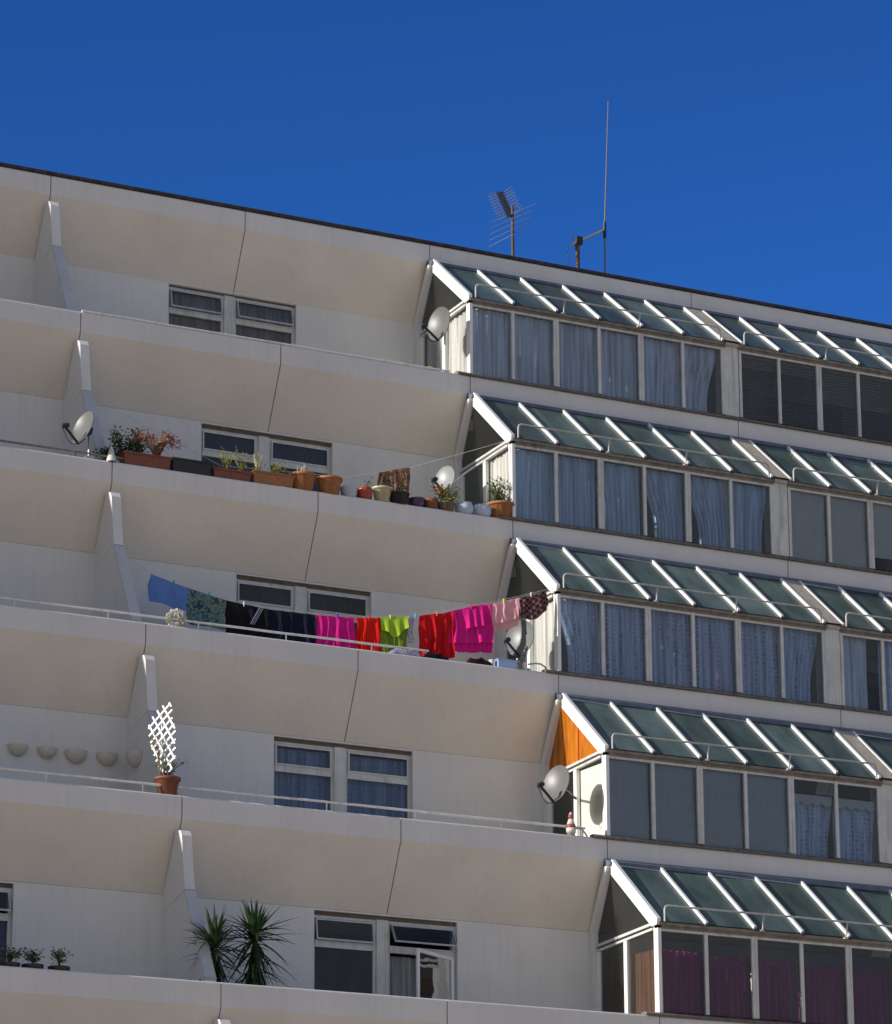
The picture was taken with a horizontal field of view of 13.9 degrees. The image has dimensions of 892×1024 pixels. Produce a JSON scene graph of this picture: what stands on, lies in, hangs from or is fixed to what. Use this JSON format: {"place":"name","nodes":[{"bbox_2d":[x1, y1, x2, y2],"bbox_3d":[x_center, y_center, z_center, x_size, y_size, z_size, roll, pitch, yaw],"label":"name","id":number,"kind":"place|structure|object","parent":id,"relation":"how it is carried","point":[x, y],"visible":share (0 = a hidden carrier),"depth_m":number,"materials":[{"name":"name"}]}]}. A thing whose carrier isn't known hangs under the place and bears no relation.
{"place":"outdoors","nodes":[
{"label":"outdoors","id":0,"kind":"place"},
{"bbox_2d":[0,0,891,324],"label":"sky","id":1,"kind":"structure","parent":0,"point":[749,152],"materials":[{"name":"blue"}]},
{"label":"ground","id":2,"kind":"structure","parent":0,"visible":0},
{"bbox_2d":[0,162,891,1023],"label":"apartment building","id":3,"kind":"structure","parent":2,"relation":"on","point":[478,884],"depth_m":55.91,"materials":[{"name":"paint"}]},
{"bbox_2d":[0,921,5,961],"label":"window curtain","id":4,"kind":"object","parent":3,"relation":"hanging from","point":[2,934],"depth_m":49.92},
{"bbox_2d":[0,883,11,960],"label":"window","id":5,"kind":"structure","parent":3,"relation":"in","point":[4,888],"depth_m":49.90,"materials":[{"name":"paint"}]},
{"bbox_2d":[0,945,27,966],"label":"parapet plant","id":6,"kind":"object","parent":3,"relation":"on","point":[10,958],"visible":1,"depth_m":47.87,"materials":[{"name":"green plant"}]},
{"bbox_2d":[7,743,27,756],"bbox_3d":[-6.040,3.369,51.938,0.310,0.163,0.140,8,-18,-27],"label":"wall bowl","id":7,"kind":"object","parent":3,"relation":"attached to","point":[17,749],"depth_m":51.91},
{"bbox_2d":[21,948,44,968],"bbox_3d":[-5.431,5.853,48.072,0.326,0.286,0.316,8,-18,-27],"label":"parapet plant","id":8,"kind":"object","parent":3,"relation":"on","point":[33,960],"visible":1,"depth_m":48.03,"materials":[{"name":"green plant"}]},
{"bbox_2d":[37,746,56,758],"bbox_3d":[-5.646,3.422,52.146,0.300,0.158,0.135,8,-18,-27],"label":"wall bowl","id":9,"kind":"object","parent":3,"relation":"attached to","point":[47,752],"depth_m":52.11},
{"bbox_2d":[47,946,73,970],"bbox_3d":[-5.092,5.876,48.236,0.342,0.330,0.328,8,-18,-27],"label":"parapet plant","id":10,"kind":"object","parent":3,"relation":"on","point":[59,955],"visible":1,"depth_m":48.18,"materials":[{"name":"green plant"}]},
{"bbox_2d":[64,749,87,763],"bbox_3d":[-5.252,3.487,52.334,0.350,0.184,0.158,8,-18,-27],"label":"wall bowl","id":11,"kind":"object","parent":3,"relation":"attached to","point":[76,756],"depth_m":52.30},
{"bbox_2d":[62,411,93,458],"bbox_3d":[-5.507,-1.157,54.915,0.481,0.764,0.455,1,-16,-3],"label":"satellite dish","id":12,"kind":"object","parent":3,"relation":"on","point":[82,429],"visible":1,"depth_m":54.98,"materials":[{"name":"white metal"}]},
{"bbox_2d":[96,752,117,765],"bbox_3d":[-4.833,3.539,52.559,0.330,0.173,0.148,8,-18,-27],"label":"wall bowl","id":13,"kind":"object","parent":3,"relation":"attached to","point":[107,758],"depth_m":52.52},
{"bbox_2d":[108,425,148,462],"bbox_3d":[-4.847,-0.886,55.491,0.691,0.915,0.401,13,-21,-38],"label":"shrub","id":14,"kind":"object","parent":3,"relation":"on","point":[118,440],"visible":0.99,"depth_m":55.44,"materials":[{"name":"green plant"}]},
{"bbox_2d":[125,750,141,767],"bbox_3d":[-4.494,3.534,52.378,0.171,0.218,0.380,8,-18,-27],"label":"wall bowl","id":15,"kind":"object","parent":3,"relation":"attached to","point":[133,758],"depth_m":52.29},
{"bbox_2d":[118,427,185,469],"bbox_3d":[-4.408,-0.958,55.479,1.110,0.682,0.401,8,-18,-27],"label":"planter","id":16,"kind":"object","parent":3,"relation":"on","point":[139,457],"visible":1,"depth_m":55.34,"materials":[{"name":"ceramic"}]},
{"bbox_2d":[146,733,187,794],"bbox_3d":[-3.911,3.537,51.260,0.505,0.895,0.412,-5,-17,17],"label":"flower pot","id":17,"kind":"object","parent":3,"relation":"on","point":[169,782],"visible":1,"depth_m":51.07,"materials":[{"name":"ceramic"}]},
{"bbox_2d":[148,702,175,772],"bbox_3d":[-3.974,3.228,51.350,0.458,1.138,0.041,-8,-18,24],"label":"trellis","id":18,"kind":"object","parent":17,"relation":"in","point":[162,722],"visible":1,"depth_m":51.35,"materials":[{"name":"white paint"}]},
{"bbox_2d":[165,608,184,626],"bbox_3d":[-3.935,1.548,53.358,0.316,0.310,0.299,8,-18,-27],"label":"flower ball","id":19,"kind":"object","parent":3,"relation":"on","point":[178,623],"visible":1,"depth_m":53.30,"materials":[{"name":"white plant"}]},
{"bbox_2d":[169,457,212,475],"bbox_3d":[-3.889,-0.662,55.669,0.676,0.216,0.228,8,-18,-27],"label":"planter","id":20,"kind":"object","parent":3,"relation":"on","point":[190,466],"visible":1,"depth_m":55.59,"materials":[{"name":"black plastic"}]},
{"bbox_2d":[169,292,219,334],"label":"window curtain","id":21,"kind":"object","parent":3,"relation":"hanging from","point":[197,302],"depth_m":60.11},
{"bbox_2d":[171,903,256,982],"bbox_3d":[-3.126,6.345,49.741,1.307,2.138,1.068,8,-18,-27],"label":"yucca","id":22,"kind":"object","parent":3,"relation":"on","point":[215,937],"visible":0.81,"depth_m":49.83,"materials":[{"name":"plant"}]},
{"bbox_2d":[202,434,253,471],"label":"window curtain","id":23,"kind":"object","parent":3,"relation":"hanging from","point":[229,444],"depth_m":58.19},
{"bbox_2d":[210,446,252,481],"bbox_3d":[-3.309,-0.719,56.048,0.659,0.529,0.342,8,-18,-27],"label":"planter","id":24,"kind":"object","parent":3,"relation":"on","point":[241,474],"visible":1,"depth_m":55.95,"materials":[{"name":"ceramic"}]},
{"bbox_2d":[168,285,294,346],"bbox_3d":[-3.527,-2.757,60.164,2.310,1.738,0.160,8,-18,-27],"label":"window","id":25,"kind":"structure","parent":3,"relation":"in","point":[227,319],"depth_m":60.28,"materials":[{"name":"paint"}]},
{"bbox_2d":[218,899,298,987],"bbox_3d":[-2.587,6.386,50.187,1.323,2.301,1.288,8,-18,-27],"label":"yucca","id":26,"kind":"object","parent":3,"relation":"on","point":[257,920],"visible":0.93,"depth_m":50.27,"materials":[{"name":"plant"}]},
{"bbox_2d":[236,303,289,345],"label":"window curtain","id":27,"kind":"object","parent":3,"relation":"hanging from","point":[265,313],"depth_m":60.67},
{"bbox_2d":[239,585,289,605],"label":"window curtain","id":28,"kind":"object","parent":3,"relation":"hanging from","point":[271,596],"depth_m":56.28,"materials":[{"name":"fabric"}]},
{"bbox_2d":[201,424,330,474],"bbox_3d":[-2.879,-0.399,58.253,2.310,1.738,0.100,8,-18,-27],"label":"window","id":29,"kind":"structure","parent":3,"relation":"in","point":[262,442],"depth_m":58.39,"materials":[{"name":"paint"}]},
{"bbox_2d":[250,450,295,487],"bbox_3d":[-2.675,-0.659,56.326,0.723,0.564,0.318,8,-18,-27],"label":"planter","id":30,"kind":"object","parent":3,"relation":"on","point":[275,478],"visible":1,"depth_m":56.23,"materials":[{"name":"ceramic"}]},
{"bbox_2d":[270,444,325,491],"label":"window curtain","id":31,"kind":"object","parent":3,"relation":"hanging from","point":[303,455],"depth_m":58.77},
{"bbox_2d":[274,748,328,810],"bbox_3d":[-2.138,4.297,54.137,1.020,1.580,0.086,8,-18,-27],"label":"window curtain","id":32,"kind":"object","parent":3,"relation":"hanging from","point":[286,785],"depth_m":54.24,"materials":[{"name":"fabric"}]},
{"bbox_2d":[95,399,507,482],"bbox_3d":[-2.195,-1.027,57.199,6.844,0.915,0.008,6,-17,-19],"label":"washing line","id":33,"kind":"object","parent":3,"relation":"attached to","point":[317,474],"visible":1,"depth_m":57.41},
{"bbox_2d":[377,467,409,504],"bbox_3d":[-0.818,-0.425,57.548,0.537,0.618,0.107,5,-17,-18],"label":"patterned cloth","id":34,"kind":"object","parent":33,"relation":"hanging from","point":[395,478],"visible":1,"depth_m":57.57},
{"bbox_2d":[289,464,316,490],"bbox_3d":[-2.212,-0.535,56.573,0.439,0.458,0.439,8,-18,-27],"label":"flower pot","id":35,"kind":"object","parent":3,"relation":"on","point":[304,480],"visible":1,"depth_m":56.40,"materials":[{"name":"ceramic"}]},
{"bbox_2d":[236,575,369,623],"bbox_3d":[-2.217,1.952,56.317,2.310,1.738,0.100,8,-18,-27],"label":"window","id":36,"kind":"structure","parent":3,"relation":"in","point":[299,593],"depth_m":56.44,"materials":[{"name":"paint"}]},
{"bbox_2d":[315,475,342,494],"bbox_3d":[-1.810,-0.386,56.755,0.428,0.270,0.428,8,-18,-27],"label":"flower pot","id":37,"kind":"object","parent":3,"relation":"on","point":[330,484],"visible":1,"depth_m":56.61,"materials":[{"name":"ceramic"}]},
{"bbox_2d":[310,594,364,648],"bbox_3d":[-1.730,2.087,56.633,1.090,1.610,0.088,8,-18,-27],"label":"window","id":38,"kind":"structure","parent":3,"relation":"hanging from","point":[343,605],"depth_m":56.85,"materials":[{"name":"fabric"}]},
{"bbox_2d":[126,552,554,616],"bbox_3d":[-1.525,1.236,55.257,6.827,0.747,0.027,6,-17,-20],"label":"washing line","id":39,"kind":"object","parent":3,"relation":"attached to","point":[332,614],"visible":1,"depth_m":55.16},
{"bbox_2d":[148,574,188,610],"bbox_3d":[-4.101,1.196,54.255,0.637,0.527,0.080,6,-17,-19],"label":"towel","id":40,"kind":"object","parent":39,"relation":"hanging from","point":[166,592],"visible":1,"depth_m":54.23,"materials":[{"name":"blue fabric"}]},
{"bbox_2d":[186,588,225,629],"bbox_3d":[-3.566,1.440,54.393,0.630,0.610,0.077,6,-17,-20],"label":"towel","id":41,"kind":"object","parent":39,"relation":"hanging from","point":[202,607],"visible":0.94,"depth_m":54.37,"materials":[{"name":"fabric"}]},
{"bbox_2d":[225,600,268,637],"bbox_3d":[-2.966,1.622,54.565,0.692,0.582,0.119,5,-17,-18],"label":"sweatshirt","id":42,"kind":"object","parent":39,"relation":"hanging from","point":[241,615],"visible":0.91,"depth_m":54.55,"materials":[{"name":"black fabric"}]},
{"bbox_2d":[268,609,315,643],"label":"trousers","id":43,"kind":"object","parent":39,"relation":"hanging from","point":[290,622],"visible":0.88,"depth_m":54.79,"materials":[{"name":"blue fabric"}]},
{"bbox_2d":[315,615,355,648],"bbox_3d":[-1.656,1.854,55.016,0.632,0.601,0.128,6,-17,-21],"label":"shirt","id":44,"kind":"object","parent":39,"relation":"hanging from","point":[335,627],"visible":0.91,"depth_m":55.02,"materials":[{"name":"fabric"}]},
{"bbox_2d":[356,618,380,651],"bbox_3d":[-1.150,1.877,55.219,0.459,0.614,0.117,6,-17,-20],"label":"shirt","id":45,"kind":"object","parent":39,"relation":"hanging from","point":[368,631],"visible":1,"depth_m":55.20,"materials":[{"name":"red fabric"}]},
{"bbox_2d":[380,616,408,652],"bbox_3d":[-0.780,1.864,55.329,0.449,0.651,0.138,6,-17,-20],"label":"shirt","id":46,"kind":"object","parent":39,"relation":"hanging from","point":[394,631],"visible":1,"depth_m":55.33,"materials":[{"name":"green fabric"}]},
{"bbox_2d":[407,616,413,642],"bbox_3d":[-0.539,1.786,55.472,0.113,0.442,0.065,2,-16,-6],"label":"lace strip","id":47,"kind":"object","parent":39,"relation":"hanging from","point":[410,628],"visible":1,"depth_m":55.46,"materials":[{"name":"white fabric"}]},
{"bbox_2d":[418,611,454,658],"bbox_3d":[-0.143,1.885,55.600,0.574,0.844,0.119,5,-17,-18],"label":"shirt","id":48,"kind":"object","parent":39,"relation":"hanging from","point":[433,630],"visible":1,"depth_m":55.59,"materials":[{"name":"fabric"}]},
{"bbox_2d":[449,604,493,652],"bbox_3d":[0.367,1.760,55.814,0.745,0.816,0.140,6,-17,-20],"label":"towel","id":49,"kind":"object","parent":39,"relation":"hanging from","point":[473,630],"visible":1,"depth_m":55.83,"materials":[{"name":"fabric"}]},
{"bbox_2d":[488,598,520,630],"bbox_3d":[0.888,1.578,56.088,0.527,0.599,0.093,5,-17,-17],"label":"camisole","id":50,"kind":"object","parent":39,"relation":"hanging from","point":[505,616],"visible":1,"depth_m":56.09,"materials":[{"name":"fabric"}]},
{"bbox_2d":[519,591,547,619],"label":"checked shorts","id":51,"kind":"object","parent":39,"relation":"hanging from","point":[534,607],"visible":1,"depth_m":56.28,"materials":[{"name":"fabric"}]},
{"bbox_2d":[273,737,410,818],"bbox_3d":[-1.555,4.303,54.380,2.310,1.738,0.100,8,-18,-27],"label":"window","id":52,"kind":"structure","parent":3,"relation":"in","point":[338,772],"depth_m":54.46,"materials":[{"name":"paint"}]},
{"bbox_2d":[314,947,370,993],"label":"window curtain","id":53,"kind":"object","parent":3,"relation":"hanging from","point":[332,966],"depth_m":52.24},
{"bbox_2d":[340,485,361,496],"bbox_3d":[-1.497,-0.314,56.899,0.309,0.208,0.288,-8,-18,25],"label":"bucket","id":54,"kind":"object","parent":3,"relation":"on","point":[349,490],"visible":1,"depth_m":56.79,"materials":[{"name":"grey plastic"}]},
{"bbox_2d":[357,476,372,499],"bbox_3d":[-1.269,-0.371,57.057,0.249,0.404,0.258,-5,-17,15],"label":"flower pot","id":55,"kind":"object","parent":3,"relation":"on","point":[364,492],"visible":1,"depth_m":56.93,"materials":[{"name":"red ceramic"}]},
{"bbox_2d":[347,756,405,817],"bbox_3d":[-1.069,4.452,54.692,1.090,1.580,0.089,8,-18,-27],"label":"window curtain","id":56,"kind":"object","parent":3,"relation":"hanging from","point":[359,792],"depth_m":54.81,"materials":[{"name":"fabric"}]},
{"bbox_2d":[371,485,392,501],"bbox_3d":[-0.997,-0.259,57.137,0.353,0.230,0.353,8,-18,-27],"label":"flower pot","id":57,"kind":"object","parent":3,"relation":"on","point":[381,492],"visible":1,"depth_m":57.03,"materials":[{"name":"beige ceramic"}]},
{"bbox_2d":[314,911,457,999],"bbox_3d":[-0.766,6.588,52.218,2.310,1.738,0.635,8,-18,-27],"label":"window","id":58,"kind":"structure","parent":3,"relation":"in","point":[435,969],"depth_m":52.48,"materials":[{"name":"paint"}]},
{"bbox_2d":[389,485,412,503],"bbox_3d":[-0.722,-0.280,57.286,0.420,0.351,0.364,8,-18,-27],"label":"flower pot","id":59,"kind":"object","parent":3,"relation":"on","point":[399,496],"visible":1,"depth_m":57.13,"materials":[{"name":"black plastic"}]},
{"bbox_2d":[390,956,415,996],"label":"window curtain","id":60,"kind":"object","parent":3,"relation":"hanging from","point":[402,981],"depth_m":52.69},
{"bbox_2d":[388,647,420,656],"bbox_3d":[-0.629,2.098,55.023,0.523,0.120,0.140,8,-18,-27],"label":"folded cloth","id":61,"kind":"object","parent":3,"relation":"on","point":[398,650],"visible":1,"depth_m":54.97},
{"bbox_2d":[408,497,424,506],"bbox_3d":[-0.461,-0.133,57.437,0.260,0.150,0.260,8,-18,-27],"label":"flower pot","id":62,"kind":"object","parent":3,"relation":"on","point":[417,501],"visible":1,"depth_m":57.34,"materials":[{"name":"purple ceramic"}]},
{"bbox_2d":[424,497,437,508],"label":"flower pot","id":63,"kind":"object","parent":3,"relation":"on","point":[431,502],"visible":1,"depth_m":57.44,"materials":[{"name":"ceramic"}]},
{"bbox_2d":[421,307,449,372],"bbox_3d":[-0.175,-2.821,60.005,0.479,1.142,0.468,0,-16,-2],"label":"satellite dish","id":64,"kind":"object","parent":3,"relation":"on","point":[437,325],"visible":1,"depth_m":60.10,"materials":[{"name":"white metal"}]},
{"bbox_2d":[431,466,454,494],"bbox_3d":[-0.051,-0.258,58.592,0.389,1.032,0.388,1,-16,-3],"label":"satellite dish","id":65,"kind":"object","parent":3,"relation":"attached to","point":[445,476],"visible":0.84,"depth_m":58.73,"materials":[{"name":"white metal"}]},
{"bbox_2d":[430,484,462,510],"bbox_3d":[-0.025,-0.212,57.685,0.539,0.437,0.368,8,-18,-27],"label":"flower basket","id":66,"kind":"object","parent":3,"relation":"on","point":[448,504],"visible":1,"depth_m":57.63,"materials":[{"name":"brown wood"}]},
{"bbox_2d":[427,312,472,431],"bbox_3d":[0.049,-2.155,60.798,0.102,2.100,1.520,8,-18,-27],"label":"net curtain","id":67,"kind":"object","parent":3,"relation":"hanging from","point":[456,338],"visible":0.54,"depth_m":60.80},
{"bbox_2d":[454,501,472,513],"bbox_3d":[0.283,-0.051,57.795,0.300,0.185,0.298,8,-18,-27],"label":"glass jar","id":68,"kind":"object","parent":3,"relation":"on","point":[464,506],"visible":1,"depth_m":57.68,"materials":[{"name":"blue glass"}]},
{"bbox_2d":[466,657,491,665],"bbox_3d":[0.496,2.261,55.618,0.420,0.126,0.140,8,-18,-27],"label":"folded cloth","id":69,"kind":"object","parent":3,"relation":"on","point":[481,660],"visible":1,"depth_m":55.55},
{"bbox_2d":[473,504,490,516],"bbox_3d":[0.569,-0.009,57.943,0.300,0.185,0.298,8,-18,-27],"label":"glass jar","id":70,"kind":"object","parent":3,"relation":"on","point":[482,509],"visible":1,"depth_m":57.83,"materials":[{"name":"blue glass"}]},
{"bbox_2d":[482,476,514,519],"bbox_3d":[0.859,-0.207,58.211,0.556,0.711,0.460,8,-18,-27],"label":"flower pot","id":71,"kind":"object","parent":3,"relation":"on","point":[499,504],"visible":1,"depth_m":58.06,"materials":[{"name":"ceramic"}]},
{"bbox_2d":[490,452,515,576],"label":"net curtain","id":72,"kind":"object","parent":3,"relation":"hanging from","point":[499,466],"visible":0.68,"depth_m":58.78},
{"bbox_2d":[494,658,519,668],"bbox_3d":[0.902,2.332,55.861,0.383,0.124,0.244,8,-18,-27],"label":"tray","id":73,"kind":"object","parent":3,"relation":"on","point":[500,662],"visible":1,"depth_m":55.76,"materials":[{"name":"blue plastic"}]},
{"bbox_2d":[488,187,536,255],"bbox_3d":[1.160,-4.876,64.519,0.846,1.988,0.628,0,-16,-2],"label":"tv aerial","id":74,"kind":"object","parent":3,"relation":"on","point":[510,212],"visible":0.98,"depth_m":64.40,"materials":[{"name":"metal"}]},
{"bbox_2d":[504,620,533,670],"bbox_3d":[1.072,2.035,56.084,0.478,0.820,0.466,3,-17,-12],"label":"satellite dish","id":75,"kind":"object","parent":3,"relation":"on","point":[518,640],"visible":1,"depth_m":56.15,"materials":[{"name":"white metal"}]},
{"bbox_2d":[515,449,552,522],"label":"sheer curtain","id":76,"kind":"object","parent":3,"relation":"hanging from","point":[534,494],"visible":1,"depth_m":58.59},
{"bbox_2d":[519,602,553,671],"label":"net curtain","id":77,"kind":"object","parent":3,"relation":"hanging from","point":[543,641],"visible":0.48,"depth_m":56.80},
{"bbox_2d":[473,308,636,399],"bbox_3d":[1.788,-2.577,61.057,3.230,1.240,0.103,8,-18,-27],"label":"net curtain","id":78,"kind":"object","parent":3,"relation":"hanging from","point":[533,350],"visible":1,"depth_m":61.09,"materials":[{"name":"fabric"}]},
{"bbox_2d":[537,765,575,803],"bbox_3d":[1.647,4.118,54.652,0.473,0.614,1.116,-2,-16,7],"label":"satellite dish","id":79,"kind":"object","parent":3,"relation":"attached to","point":[553,786],"visible":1,"depth_m":54.45,"materials":[{"name":"white metal"}]},
{"bbox_2d":[566,812,575,835],"bbox_3d":[1.840,4.588,54.023,0.156,0.360,0.154,8,-18,-27],"label":"ornament","id":80,"kind":"object","parent":3,"relation":"on","point":[570,827],"visible":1,"depth_m":53.96,"materials":[{"name":"metal"}]},
{"bbox_2d":[553,456,595,528],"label":"sheer curtain","id":81,"kind":"object","parent":3,"relation":"hanging from","point":[576,491],"visible":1,"depth_m":58.95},
{"bbox_2d":[560,598,599,675],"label":"lace curtain","id":82,"kind":"object","parent":3,"relation":"hanging from","point":[582,619],"visible":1,"depth_m":56.66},
{"bbox_2d":[567,101,608,272],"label":"radio antenna","id":83,"kind":"object","parent":3,"relation":"on","point":[578,241],"visible":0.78,"depth_m":65.06,"materials":[{"name":"metal"}]},
{"bbox_2d":[581,763,602,836],"bbox_3d":[2.200,4.371,54.791,0.015,1.160,0.690,8,-18,-27],"label":"white board","id":84,"kind":"object","parent":3,"relation":"on","point":[591,804],"visible":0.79,"depth_m":54.82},
{"bbox_2d":[604,463,639,534],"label":"sheer curtain","id":85,"kind":"object","parent":3,"relation":"hanging from","point":[621,511],"visible":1,"depth_m":59.33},
{"bbox_2d":[609,759,648,839],"bbox_3d":[2.703,4.269,54.660,0.735,1.198,0.036,8,-18,-27],"label":"roller blind","id":86,"kind":"object","parent":3,"relation":"hanging from","point":[629,805],"visible":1,"depth_m":54.66,"materials":[{"name":"fabric"}]},
{"bbox_2d":[607,949,663,1014],"bbox_3d":[2.728,7.346,53.030,0.098,1.900,1.500,8,-18,-27],"label":"brown curtain","id":87,"kind":"object","parent":3,"relation":"hanging from","point":[642,978],"visible":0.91,"depth_m":53.13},
{"bbox_2d":[599,604,690,686],"bbox_3d":[3.099,2.118,57.178,1.610,1.250,0.103,8,-18,-27],"label":"lace curtain","id":88,"kind":"object","parent":3,"relation":"hanging from","point":[666,662],"visible":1,"depth_m":57.20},
{"bbox_2d":[646,469,683,541],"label":"sheer curtain","id":89,"kind":"object","parent":3,"relation":"hanging from","point":[664,491],"visible":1,"depth_m":59.72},
{"bbox_2d":[655,764,695,843],"bbox_3d":[3.416,4.373,55.030,0.765,1.198,0.036,8,-18,-27],"label":"roller blind","id":90,"kind":"object","parent":3,"relation":"hanging from","point":[675,810],"visible":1,"depth_m":55.03,"materials":[{"name":"fabric"}]},
{"bbox_2d":[644,338,715,411],"bbox_3d":[3.941,-2.265,62.172,1.580,1.240,0.099,8,-18,-27],"label":"net curtain","id":91,"kind":"object","parent":3,"relation":"hanging from","point":[665,357],"visible":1,"depth_m":62.16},
{"bbox_2d":[690,476,726,547],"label":"sheer curtain","id":92,"kind":"object","parent":3,"relation":"hanging from","point":[712,518],"visible":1,"depth_m":60.10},
{"bbox_2d":[703,769,742,848],"bbox_3d":[4.143,4.479,55.406,0.765,1.198,0.036,8,-18,-27],"label":"roller blind","id":93,"kind":"object","parent":3,"relation":"hanging from","point":[722,809],"visible":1,"depth_m":55.42,"materials":[{"name":"fabric"}]},
{"bbox_2d":[662,950,796,1022],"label":"purple curtain","id":94,"kind":"object","parent":3,"relation":"hanging from","point":[729,987],"visible":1,"depth_m":53.09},
{"bbox_2d":[690,616,778,697],"bbox_3d":[4.551,2.329,57.932,1.610,1.250,0.102,8,-18,-27],"label":"lace curtain","id":95,"kind":"object","parent":3,"relation":"hanging from","point":[720,637],"visible":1,"depth_m":57.95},
{"bbox_2d":[726,482,765,552],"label":"sheer curtain","id":96,"kind":"object","parent":3,"relation":"hanging from","point":[747,519],"visible":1,"depth_m":60.44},
{"bbox_2d":[741,355,775,421],"bbox_3d":[5.326,-2.117,62.871,0.725,1.107,0.040,8,-18,-27],"label":"venetian blind","id":97,"kind":"object","parent":3,"relation":"hanging from","point":[757,359],"visible":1,"depth_m":62.89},
{"bbox_2d":[746,774,787,853],"bbox_3d":[4.869,4.584,55.783,0.765,1.198,0.036,8,-18,-27],"label":"roller blind","id":98,"kind":"object","parent":3,"relation":"hanging from","point":[767,817],"visible":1,"depth_m":55.78,"materials":[{"name":"fabric"}]},
{"bbox_2d":[777,628,816,701],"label":"lace curtain","id":99,"kind":"object","parent":3,"relation":"hanging from","point":[802,639],"visible":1,"depth_m":58.49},
{"bbox_2d":[780,362,815,428],"bbox_3d":[6.039,-2.013,63.241,0.755,1.107,0.040,8,-18,-27],"label":"venetian blind","id":100,"kind":"object","parent":3,"relation":"hanging from","point":[797,366],"visible":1,"depth_m":63.25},
{"bbox_2d":[791,491,825,561],"bbox_3d":[5.993,0.238,60.924,0.735,1.198,0.036,8,-18,-27],"label":"roller blind","id":101,"kind":"object","parent":3,"relation":"hanging from","point":[808,528],"visible":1,"depth_m":60.93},
{"bbox_2d":[794,793,831,857],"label":"valance curtain","id":102,"kind":"object","parent":3,"relation":"attached to","point":[815,840],"visible":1,"depth_m":56.17,"materials":[{"name":"fabric"}]},
{"bbox_2d":[821,369,855,434],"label":"venetian blind","id":103,"kind":"object","parent":3,"relation":"hanging from","point":[836,373],"visible":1,"depth_m":63.64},
{"bbox_2d":[798,964,890,1023],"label":"purple curtain","id":104,"kind":"object","parent":3,"relation":"hanging from","point":[825,1001],"visible":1,"depth_m":54.01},
{"bbox_2d":[830,497,867,568],"bbox_3d":[6.706,0.342,61.294,0.765,1.198,0.036,8,-18,-27],"label":"roller blind","id":105,"kind":"object","parent":3,"relation":"hanging from","point":[848,535],"visible":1,"depth_m":61.30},
{"bbox_2d":[833,798,874,861],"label":"valance curtain","id":106,"kind":"object","parent":3,"relation":"attached to","point":[847,809],"visible":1,"depth_m":56.53,"materials":[{"name":"fabric"}]},
{"bbox_2d":[843,636,867,708],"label":"net curtain","id":107,"kind":"object","parent":3,"relation":"hanging from","point":[855,672],"visible":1,"depth_m":58.99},
{"bbox_2d":[859,375,891,440],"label":"venetian blind","id":108,"kind":"object","parent":3,"relation":"hanging from","point":[875,380],"visible":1,"depth_m":64.00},
{"bbox_2d":[873,503,891,559],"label":"roller blind","id":109,"kind":"object","parent":3,"relation":"hanging from","point":[882,519],"visible":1,"depth_m":61.64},
{"bbox_2d":[878,641,891,711],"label":"lace curtain","id":110,"kind":"object","parent":3,"relation":"hanging from","point":[888,665],"visible":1,"depth_m":59.28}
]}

